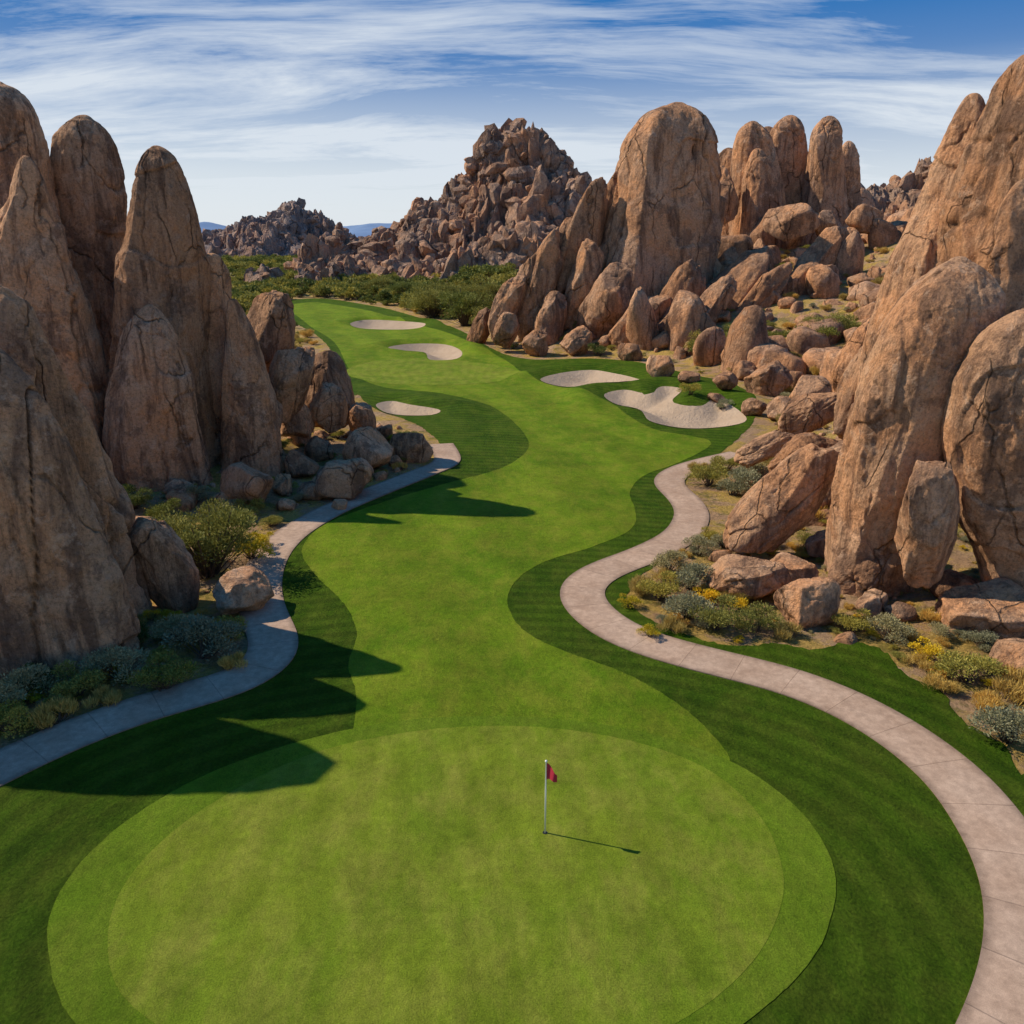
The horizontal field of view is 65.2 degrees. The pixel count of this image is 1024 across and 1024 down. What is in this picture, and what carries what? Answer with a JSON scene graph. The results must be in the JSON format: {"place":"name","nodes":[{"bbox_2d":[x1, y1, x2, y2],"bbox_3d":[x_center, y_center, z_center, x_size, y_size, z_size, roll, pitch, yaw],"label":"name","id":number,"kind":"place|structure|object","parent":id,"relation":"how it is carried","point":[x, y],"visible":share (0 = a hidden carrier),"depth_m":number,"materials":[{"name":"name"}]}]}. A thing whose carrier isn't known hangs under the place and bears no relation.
{"place":"outdoors","nodes":[
{"label":"outdoors","id":0,"kind":"place"},
{"bbox_2d":[0,443,460,786],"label":"cart path","id":1,"kind":"structure","parent":0,"point":[271,634],"depth_m":28.91,"materials":[{"name":"concrete"}]},
{"bbox_2d":[202,198,355,256],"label":"rocky mountain","id":2,"kind":"structure","parent":0,"point":[284,228],"depth_m":649.13,"materials":[{"name":"stone"}]},
{"bbox_2d":[199,222,391,237],"bbox_3d":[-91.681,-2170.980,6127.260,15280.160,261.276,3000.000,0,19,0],"label":"distant hills","id":3,"kind":"structure","parent":0,"point":[363,230],"depth_m":5774.35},
{"bbox_2d":[243,118,591,285],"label":"rocky mountain","id":4,"kind":"structure","parent":0,"point":[515,193],"depth_m":287.70,"materials":[{"name":"stone"}]},
{"bbox_2d":[0,298,1023,1023],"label":"rough grass","id":5,"kind":"structure","parent":0,"point":[902,938],"depth_m":24.35,"materials":[{"name":"plant"}]},
{"bbox_2d":[376,401,439,415],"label":"sand bunker","id":6,"kind":"object","parent":5,"relation":"in","point":[396,408],"visible":0.79,"depth_m":74.47},
{"bbox_2d":[47,716,835,1023],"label":"green collar","id":7,"kind":"object","parent":5,"relation":"on","point":[87,989],"visible":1,"depth_m":19.82,"materials":[{"name":"plant"}]},
{"bbox_2d":[108,726,783,1023],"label":"putting green","id":8,"kind":"object","parent":7,"relation":"on","point":[433,876],"visible":1,"depth_m":19.39,"materials":[{"name":"plant"}]},
{"bbox_2d":[543,760,556,833],"bbox_3d":[0.992,7.484,20.893,0.382,2.277,0.130,9,21,25],"label":"golf flagstick","id":9,"kind":"object","parent":8,"relation":"on","point":[550,774],"visible":1,"depth_m":20.68,"materials":[{"name":"white"}]},
{"bbox_2d":[293,302,729,760],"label":"fairway","id":10,"kind":"structure","parent":5,"relation":"on","point":[419,584],"depth_m":40.43,"materials":[{"name":"plant"}]},
{"bbox_2d":[350,320,424,329],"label":"sand bunker","id":11,"kind":"object","parent":10,"relation":"on","point":[382,324],"visible":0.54,"depth_m":158.04},
{"bbox_2d":[388,343,461,359],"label":"sand bunker","id":12,"kind":"object","parent":10,"relation":"on","point":[439,352],"visible":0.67,"depth_m":119.66},
{"bbox_2d":[347,358,520,384],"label":"putting green","id":13,"kind":"object","parent":10,"relation":"on","point":[413,371],"visible":1,"depth_m":96.94,"materials":[{"name":"plant"}]},
{"bbox_2d":[0,242,1023,774],"bbox_3d":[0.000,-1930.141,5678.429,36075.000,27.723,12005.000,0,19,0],"label":"ground","id":14,"kind":"structure","parent":0,"point":[720,504],"depth_m":38.11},
{"bbox_2d":[0,698,35,738],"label":"desert shrub","id":15,"kind":"object","parent":14,"relation":"on","point":[9,715],"visible":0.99,"depth_m":25.50,"materials":[{"name":"green plant"}]},
{"bbox_2d":[0,663,62,707],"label":"desert shrub","id":16,"kind":"object","parent":14,"relation":"on","point":[27,673],"visible":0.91,"depth_m":27.09,"materials":[{"name":"green plant"}]},
{"bbox_2d":[16,662,59,691],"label":"desert shrub","id":17,"kind":"object","parent":14,"relation":"on","point":[46,683],"visible":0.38,"depth_m":27.85,"materials":[{"name":"green plant"}]},
{"bbox_2d":[26,694,79,728],"bbox_3d":[-15.015,6.550,26.178,1.324,0.869,1.687,9,21,24],"label":"desert shrub","id":18,"kind":"object","parent":14,"relation":"on","point":[45,717],"visible":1,"depth_m":26.16,"materials":[{"name":"plant"}]},
{"bbox_2d":[0,285,152,679],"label":"rock formation","id":19,"kind":"object","parent":14,"relation":"on","point":[73,585],"visible":0.94,"depth_m":28.19,"materials":[{"name":"stone"}]},
{"bbox_2d":[48,659,107,699],"bbox_3d":[-14.972,5.847,27.701,1.894,1.240,2.364,-9,21,-24],"label":"desert shrub","id":20,"kind":"object","parent":14,"relation":"on","point":[81,680],"visible":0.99,"depth_m":27.40,"materials":[{"name":"green plant"}]},
{"bbox_2d":[80,684,121,707],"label":"desert shrub","id":21,"kind":"object","parent":14,"relation":"on","point":[99,693],"visible":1,"depth_m":27.14,"materials":[{"name":"green plant"}]},
{"bbox_2d":[78,644,152,685],"bbox_3d":[-14.098,5.465,28.515,2.441,1.423,2.077,-3,19,-9],"label":"desert shrub","id":22,"kind":"object","parent":14,"relation":"on","point":[124,653],"visible":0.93,"depth_m":28.37,"materials":[{"name":"green plant"}]},
{"bbox_2d":[124,484,154,509],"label":"desert shrub","id":23,"kind":"object","parent":14,"relation":"on","point":[135,499],"visible":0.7,"depth_m":44.53,"materials":[{"name":"green plant"}]},
{"bbox_2d":[137,620,150,641],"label":"desert shrub","id":24,"kind":"object","parent":14,"relation":"on","point":[142,635],"visible":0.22,"depth_m":30.85,"materials":[{"name":"green plant"}]},
{"bbox_2d":[142,497,181,519],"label":"desert shrub","id":25,"kind":"object","parent":14,"relation":"on","point":[150,512],"visible":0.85,"depth_m":44.06,"materials":[{"name":"green plant"}]},
{"bbox_2d":[126,650,201,690],"bbox_3d":[-12.114,5.698,28.020,2.455,1.337,2.421,-8,20,-22],"label":"desert shrub","id":26,"kind":"object","parent":14,"relation":"on","point":[147,677],"visible":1,"depth_m":27.84,"materials":[{"name":"green plant"}]},
{"bbox_2d":[129,517,199,613],"bbox_3d":[-14.585,2.549,33.987,2.634,5.032,2.270,0,19,0],"label":"boulder","id":27,"kind":"object","parent":14,"relation":"on","point":[170,570],"visible":0.83,"depth_m":33.15,"materials":[{"name":"stone"}]},
{"bbox_2d":[149,612,203,643],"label":"desert shrub","id":28,"kind":"object","parent":14,"relation":"on","point":[167,624],"visible":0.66,"depth_m":31.03,"materials":[{"name":"green plant"}]},
{"bbox_2d":[185,484,211,502],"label":"desert shrub","id":29,"kind":"object","parent":14,"relation":"on","point":[202,489],"visible":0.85,"depth_m":46.34,"materials":[{"name":"green plant"}]},
{"bbox_2d":[160,613,245,660],"bbox_3d":[-11.665,4.705,30.412,3.018,1.760,2.569,3,19,10],"label":"desert shrub","id":30,"kind":"object","parent":14,"relation":"on","point":[203,625],"visible":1,"depth_m":30.06,"materials":[{"name":"green plant"}]},
{"bbox_2d":[147,498,263,578],"bbox_3d":[-14.280,1.402,37.257,5.521,3.730,4.823,16,24,39],"label":"palo verde tree","id":31,"kind":"object","parent":14,"relation":"on","point":[209,552],"visible":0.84,"depth_m":36.78,"materials":[{"name":"green plant"}]},
{"bbox_2d":[0,81,433,509],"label":"rock formation","id":32,"kind":"object","parent":14,"relation":"on","point":[178,366],"visible":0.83,"depth_m":47.60,"materials":[{"name":"stone"}]},
{"bbox_2d":[212,499,237,511],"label":"desert shrub","id":33,"kind":"object","parent":14,"relation":"on","point":[230,500],"visible":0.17,"depth_m":45.03,"materials":[{"name":"green plant"}]},
{"bbox_2d":[210,614,247,643],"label":"desert shrub","id":34,"kind":"object","parent":14,"relation":"on","point":[231,618],"visible":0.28,"depth_m":31.88,"materials":[{"name":"green plant"}]},
{"bbox_2d":[217,651,247,670],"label":"desert shrub","id":35,"kind":"object","parent":14,"relation":"on","point":[225,661],"visible":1,"depth_m":29.36,"materials":[{"name":"green plant"}]},
{"bbox_2d":[212,566,273,614],"bbox_3d":[-11.378,3.463,33.963,2.522,1.919,2.458,0,19,0],"label":"boulder","id":36,"kind":"object","parent":14,"relation":"on","point":[242,588],"visible":1,"depth_m":33.34,"materials":[{"name":"stone"}]},
{"bbox_2d":[231,497,267,514],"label":"desert shrub","id":37,"kind":"object","parent":14,"relation":"on","point":[255,502],"visible":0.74,"depth_m":45.57,"materials":[{"name":"green plant"}]},
{"bbox_2d":[230,531,275,558],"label":"desert shrub","id":38,"kind":"object","parent":14,"relation":"on","point":[257,547],"visible":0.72,"depth_m":39.22,"materials":[{"name":"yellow plant"}]},
{"bbox_2d":[132,424,382,550],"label":"boulder scree","id":39,"kind":"structure","parent":14,"relation":"on","point":[186,502],"depth_m":45.85,"materials":[{"name":"stone"}]},
{"bbox_2d":[258,532,273,547],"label":"desert shrub","id":40,"kind":"object","parent":14,"relation":"on","point":[264,538],"visible":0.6,"depth_m":40.85,"materials":[{"name":"yellow plant"}]},
{"bbox_2d":[221,254,518,314],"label":"distant trees","id":41,"kind":"object","parent":14,"relation":"on","point":[245,294],"visible":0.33,"depth_m":220.29,"materials":[{"name":"green plant"}]},
{"bbox_2d":[359,275,393,296],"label":"palo verde tree","id":42,"kind":"object","parent":14,"relation":"on","point":[378,282],"visible":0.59,"depth_m":217.10,"materials":[{"name":"green plant"}]},
{"bbox_2d":[385,280,426,298],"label":"palo verde tree","id":43,"kind":"object","parent":14,"relation":"on","point":[400,288],"visible":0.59,"depth_m":188.54,"materials":[{"name":"green plant"}]},
{"bbox_2d":[402,283,446,317],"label":"palo verde tree","id":44,"kind":"object","parent":14,"relation":"on","point":[425,299],"visible":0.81,"depth_m":161.98,"materials":[{"name":"green plant"}]},
{"bbox_2d":[425,281,462,293],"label":"palo verde tree","id":45,"kind":"object","parent":14,"relation":"on","point":[450,287],"visible":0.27,"depth_m":171.55,"materials":[{"name":"green plant"}]},
{"bbox_2d":[435,289,495,325],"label":"palo verde tree","id":46,"kind":"object","parent":14,"relation":"on","point":[465,302],"visible":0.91,"depth_m":144.09,"materials":[{"name":"green plant"}]},
{"bbox_2d":[458,282,500,304],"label":"palo verde tree","id":47,"kind":"object","parent":14,"relation":"on","point":[480,289],"visible":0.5,"depth_m":155.44,"materials":[{"name":"green plant"}]},
{"bbox_2d":[468,305,490,323],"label":"palo verde tree","id":48,"kind":"object","parent":14,"relation":"on","point":[473,318],"visible":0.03,"depth_m":135.19,"materials":[{"name":"green plant"}]},
{"bbox_2d":[0,240,1023,733],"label":"desert scrub","id":49,"kind":"object","parent":14,"relation":"on","point":[708,534],"visible":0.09,"depth_m":35.72,"materials":[{"name":"green plant"}]},
{"bbox_2d":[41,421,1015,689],"bbox_3d":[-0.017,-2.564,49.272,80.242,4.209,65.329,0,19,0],"label":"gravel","id":50,"kind":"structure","parent":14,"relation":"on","point":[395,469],"depth_m":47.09,"materials":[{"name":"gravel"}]},
{"bbox_2d":[540,370,638,386],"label":"sand bunker","id":51,"kind":"object","parent":14,"relation":"on","point":[573,378],"visible":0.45,"depth_m":94.55},
{"bbox_2d":[587,342,609,355],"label":"desert shrub","id":52,"kind":"object","parent":14,"relation":"on","point":[597,348],"visible":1,"depth_m":108.27,"materials":[{"name":"green plant"}]},
{"bbox_2d":[617,593,644,608],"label":"desert shrub","id":53,"kind":"object","parent":14,"relation":"on","point":[631,598],"visible":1,"depth_m":34.31,"materials":[{"name":"yellow plant"}]},
{"bbox_2d":[627,574,656,595],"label":"desert shrub","id":54,"kind":"object","parent":14,"relation":"on","point":[634,581],"visible":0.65,"depth_m":35.60,"materials":[{"name":"plant"}]},
{"bbox_2d":[636,623,661,637],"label":"desert shrub","id":55,"kind":"object","parent":14,"relation":"on","point":[651,631],"visible":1,"depth_m":31.80,"materials":[{"name":"yellow plant"}]},
{"bbox_2d":[634,570,683,600],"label":"desert shrub","id":56,"kind":"object","parent":14,"relation":"on","point":[655,588],"visible":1,"depth_m":34.83,"materials":[{"name":"green plant"}]},
{"bbox_2d":[650,549,691,570],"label":"desert shrub","id":57,"kind":"object","parent":14,"relation":"on","point":[669,556],"visible":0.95,"depth_m":37.85,"materials":[{"name":"green plant"}]},
{"bbox_2d":[656,613,687,634],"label":"desert shrub","id":58,"kind":"object","parent":14,"relation":"on","point":[678,626],"visible":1,"depth_m":32.18,"materials":[{"name":"plant"}]},
{"bbox_2d":[466,102,883,356],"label":"rock formation","id":59,"kind":"object","parent":14,"relation":"on","point":[670,209],"visible":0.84,"depth_m":114.87,"materials":[{"name":"stone"}]},
{"bbox_2d":[604,386,746,428],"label":"sand bunker","id":60,"kind":"object","parent":14,"relation":"on","point":[659,406],"visible":0.81,"depth_m":75.80},
{"bbox_2d":[661,590,716,619],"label":"desert shrub","id":61,"kind":"object","parent":14,"relation":"on","point":[683,604],"visible":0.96,"depth_m":32.78,"materials":[{"name":"green plant"}]},
{"bbox_2d":[676,382,701,394],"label":"desert shrub","id":62,"kind":"object","parent":14,"relation":"on","point":[690,388],"visible":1,"depth_m":78.23,"materials":[{"name":"green plant"}]},
{"bbox_2d":[684,329,700,347],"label":"desert shrub","id":63,"kind":"object","parent":14,"relation":"on","point":[687,343],"visible":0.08,"depth_m":100.77,"materials":[{"name":"green plant"}]},
{"bbox_2d":[673,562,713,589],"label":"desert shrub","id":64,"kind":"object","parent":14,"relation":"on","point":[690,570],"visible":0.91,"depth_m":35.83,"materials":[{"name":"green plant"}]},
{"bbox_2d":[687,461,710,471],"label":"desert shrub","id":65,"kind":"object","parent":14,"relation":"on","point":[696,463],"visible":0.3,"depth_m":55.35,"materials":[{"name":"plant"}]},
{"bbox_2d":[682,533,719,555],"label":"desert shrub","id":66,"kind":"object","parent":14,"relation":"on","point":[699,539],"visible":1,"depth_m":39.89,"materials":[{"name":"green plant"}]},
{"bbox_2d":[682,462,730,485],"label":"desert shrub","id":67,"kind":"object","parent":14,"relation":"on","point":[712,474],"visible":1,"depth_m":52.16,"materials":[{"name":"green plant"}]},
{"bbox_2d":[692,586,720,603],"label":"desert shrub","id":68,"kind":"object","parent":14,"relation":"on","point":[708,594],"visible":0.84,"depth_m":34.73,"materials":[{"name":"yellow plant"}]},
{"bbox_2d":[686,594,743,630],"bbox_3d":[8.470,4.224,32.258,2.668,1.399,2.137,-8,20,-21],"label":"desert shrub","id":69,"kind":"object","parent":14,"relation":"on","point":[720,614],"visible":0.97,"depth_m":32.06,"materials":[{"name":"green plant"}]},
{"bbox_2d":[711,532,725,548],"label":"desert shrub","id":70,"kind":"object","parent":14,"relation":"on","point":[717,538],"visible":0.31,"depth_m":40.96,"materials":[{"name":"green plant"}]},
{"bbox_2d":[532,187,913,391],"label":"boulder scree","id":71,"kind":"structure","parent":14,"relation":"on","point":[748,338],"depth_m":105.32,"materials":[{"name":"stone"}]},
{"bbox_2d":[709,455,739,471],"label":"desert shrub","id":72,"kind":"object","parent":14,"relation":"on","point":[722,460],"visible":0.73,"depth_m":55.55,"materials":[{"name":"green plant"}]},
{"bbox_2d":[715,398,733,408],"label":"desert shrub","id":73,"kind":"object","parent":14,"relation":"on","point":[721,404],"visible":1,"depth_m":75.79,"materials":[{"name":"green plant"}]},
{"bbox_2d":[722,323,730,332],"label":"desert shrub","id":74,"kind":"object","parent":14,"relation":"on","point":[725,325],"visible":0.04,"depth_m":101.86,"materials":[{"name":"green plant"}]},
{"bbox_2d":[717,466,761,495],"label":"desert shrub","id":75,"kind":"object","parent":14,"relation":"on","point":[740,476],"visible":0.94,"depth_m":49.76,"materials":[{"name":"green plant"}]},
{"bbox_2d":[727,589,752,600],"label":"desert shrub","id":76,"kind":"object","parent":14,"relation":"on","point":[743,596],"visible":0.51,"depth_m":34.54,"materials":[{"name":"plant"}]},
{"bbox_2d":[729,597,751,612],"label":"desert shrub","id":77,"kind":"object","parent":14,"relation":"on","point":[742,602],"visible":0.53,"depth_m":33.88,"materials":[{"name":"yellow plant"}]},
{"bbox_2d":[739,462,768,477],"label":"desert shrub","id":78,"kind":"object","parent":14,"relation":"on","point":[757,466],"visible":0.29,"depth_m":52.06,"materials":[{"name":"green plant"}]},
{"bbox_2d":[729,600,784,633],"bbox_3d":[9.737,4.307,32.263,2.331,1.223,1.867,-3,19,-9],"label":"desert shrub","id":79,"kind":"object","parent":14,"relation":"on","point":[757,614],"visible":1,"depth_m":32.01,"materials":[{"name":"green plant"}]},
{"bbox_2d":[758,458,772,465],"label":"desert shrub","id":80,"kind":"object","parent":14,"relation":"on","point":[768,461],"visible":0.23,"depth_m":56.08,"materials":[{"name":"plant"}]},
{"bbox_2d":[767,329,789,337],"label":"desert shrub","id":81,"kind":"object","parent":14,"relation":"on","point":[770,333],"visible":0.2,"depth_m":96.48,"materials":[{"name":"green plant"}]},
{"bbox_2d":[773,620,802,639],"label":"desert shrub","id":82,"kind":"object","parent":14,"relation":"on","point":[784,633],"visible":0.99,"depth_m":31.69,"materials":[{"name":"plant"}]},
{"bbox_2d":[782,386,793,392],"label":"desert shrub","id":83,"kind":"object","parent":14,"relation":"on","point":[789,389],"visible":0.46,"depth_m":79.34,"materials":[{"name":"green plant"}]},
{"bbox_2d":[744,431,841,489],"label":"boulder scree","id":84,"kind":"structure","parent":14,"relation":"on","point":[824,434],"depth_m":54.44,"materials":[{"name":"stone"}]},
{"bbox_2d":[797,314,828,325],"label":"desert shrub","id":85,"kind":"object","parent":14,"relation":"on","point":[809,318],"visible":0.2,"depth_m":95.54,"materials":[{"name":"green plant"}]},
{"bbox_2d":[794,324,840,338],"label":"desert shrub","id":86,"kind":"object","parent":14,"relation":"on","point":[829,330],"visible":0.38,"depth_m":91.98,"materials":[{"name":"green plant"}]},
{"bbox_2d":[617,55,1023,675],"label":"rock formation","id":87,"kind":"object","parent":14,"relation":"on","point":[923,459],"visible":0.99,"depth_m":34.09,"materials":[{"name":"stone"}]},
{"bbox_2d":[815,505,829,518],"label":"desert shrub","id":88,"kind":"object","parent":14,"relation":"on","point":[819,511],"visible":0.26,"depth_m":44.07,"materials":[{"name":"plant"}]},
{"bbox_2d":[826,312,861,335],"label":"desert shrub","id":89,"kind":"object","parent":14,"relation":"on","point":[846,321],"visible":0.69,"depth_m":94.97,"materials":[{"name":"green plant"}]},
{"bbox_2d":[829,608,874,632],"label":"desert shrub","id":90,"kind":"object","parent":14,"relation":"on","point":[850,622],"visible":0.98,"depth_m":32.05,"materials":[{"name":"green plant"}]},
{"bbox_2d":[864,612,918,644],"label":"desert shrub","id":91,"kind":"object","parent":14,"relation":"on","point":[886,620],"visible":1,"depth_m":31.24,"materials":[{"name":"green plant"}]},
{"bbox_2d":[889,622,920,641],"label":"desert shrub","id":92,"kind":"object","parent":14,"relation":"on","point":[914,638],"visible":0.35,"depth_m":31.57,"materials":[{"name":"green plant"}]},
{"bbox_2d":[907,635,950,660],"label":"desert shrub","id":93,"kind":"object","parent":14,"relation":"on","point":[929,650],"visible":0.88,"depth_m":29.90,"materials":[{"name":"yellow plant"}]},
{"bbox_2d":[920,670,960,693],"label":"desert shrub","id":94,"kind":"object","parent":14,"relation":"on","point":[936,681],"visible":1,"depth_m":27.87,"materials":[{"name":"plant"}]},
{"bbox_2d":[928,621,956,638],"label":"desert shrub","id":95,"kind":"object","parent":14,"relation":"on","point":[943,630],"visible":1,"depth_m":31.39,"materials":[{"name":"green plant"}]},
{"bbox_2d":[929,649,1008,683],"bbox_3d":[16.174,5.538,28.511,2.636,1.325,2.185,-4,19,-12],"label":"desert shrub","id":96,"kind":"object","parent":14,"relation":"on","point":[976,662],"visible":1,"depth_m":28.37,"materials":[{"name":"green plant"}]},
{"bbox_2d":[962,630,998,652],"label":"desert shrub","id":97,"kind":"object","parent":14,"relation":"on","point":[985,635],"visible":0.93,"depth_m":30.62,"materials":[{"name":"green plant"}]},
{"bbox_2d":[969,688,1005,714],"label":"desert shrub","id":98,"kind":"object","parent":14,"relation":"on","point":[987,697],"visible":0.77,"depth_m":26.76,"materials":[{"name":"plant"}]},
{"bbox_2d":[966,702,1023,746],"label":"desert shrub","id":99,"kind":"object","parent":14,"relation":"on","point":[1011,730],"visible":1,"depth_m":24.82,"materials":[{"name":"green plant"}]},
{"bbox_2d":[979,654,1017,674],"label":"desert shrub","id":100,"kind":"object","parent":14,"relation":"on","point":[1013,669],"visible":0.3,"depth_m":28.63,"materials":[{"name":"plant"}]},
{"bbox_2d":[991,666,1023,706],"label":"desert shrub","id":101,"kind":"object","parent":14,"relation":"on","point":[1004,684],"visible":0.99,"depth_m":27.44,"materials":[{"name":"plant"}]},
{"bbox_2d":[0,0,1023,225],"label":"sky","id":102,"kind":"structure","parent":0,"point":[358,111],"materials":[{"name":"blue"}]},
{"bbox_2d":[560,451,1023,1023],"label":"cart path","id":103,"kind":"structure","parent":0,"point":[982,811],"depth_m":25.42,"materials":[{"name":"concrete"}]},
{"bbox_2d":[861,156,931,214],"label":"rocky mountain","id":104,"kind":"structure","parent":0,"point":[896,194],"depth_m":246.07,"materials":[{"name":"stone"}]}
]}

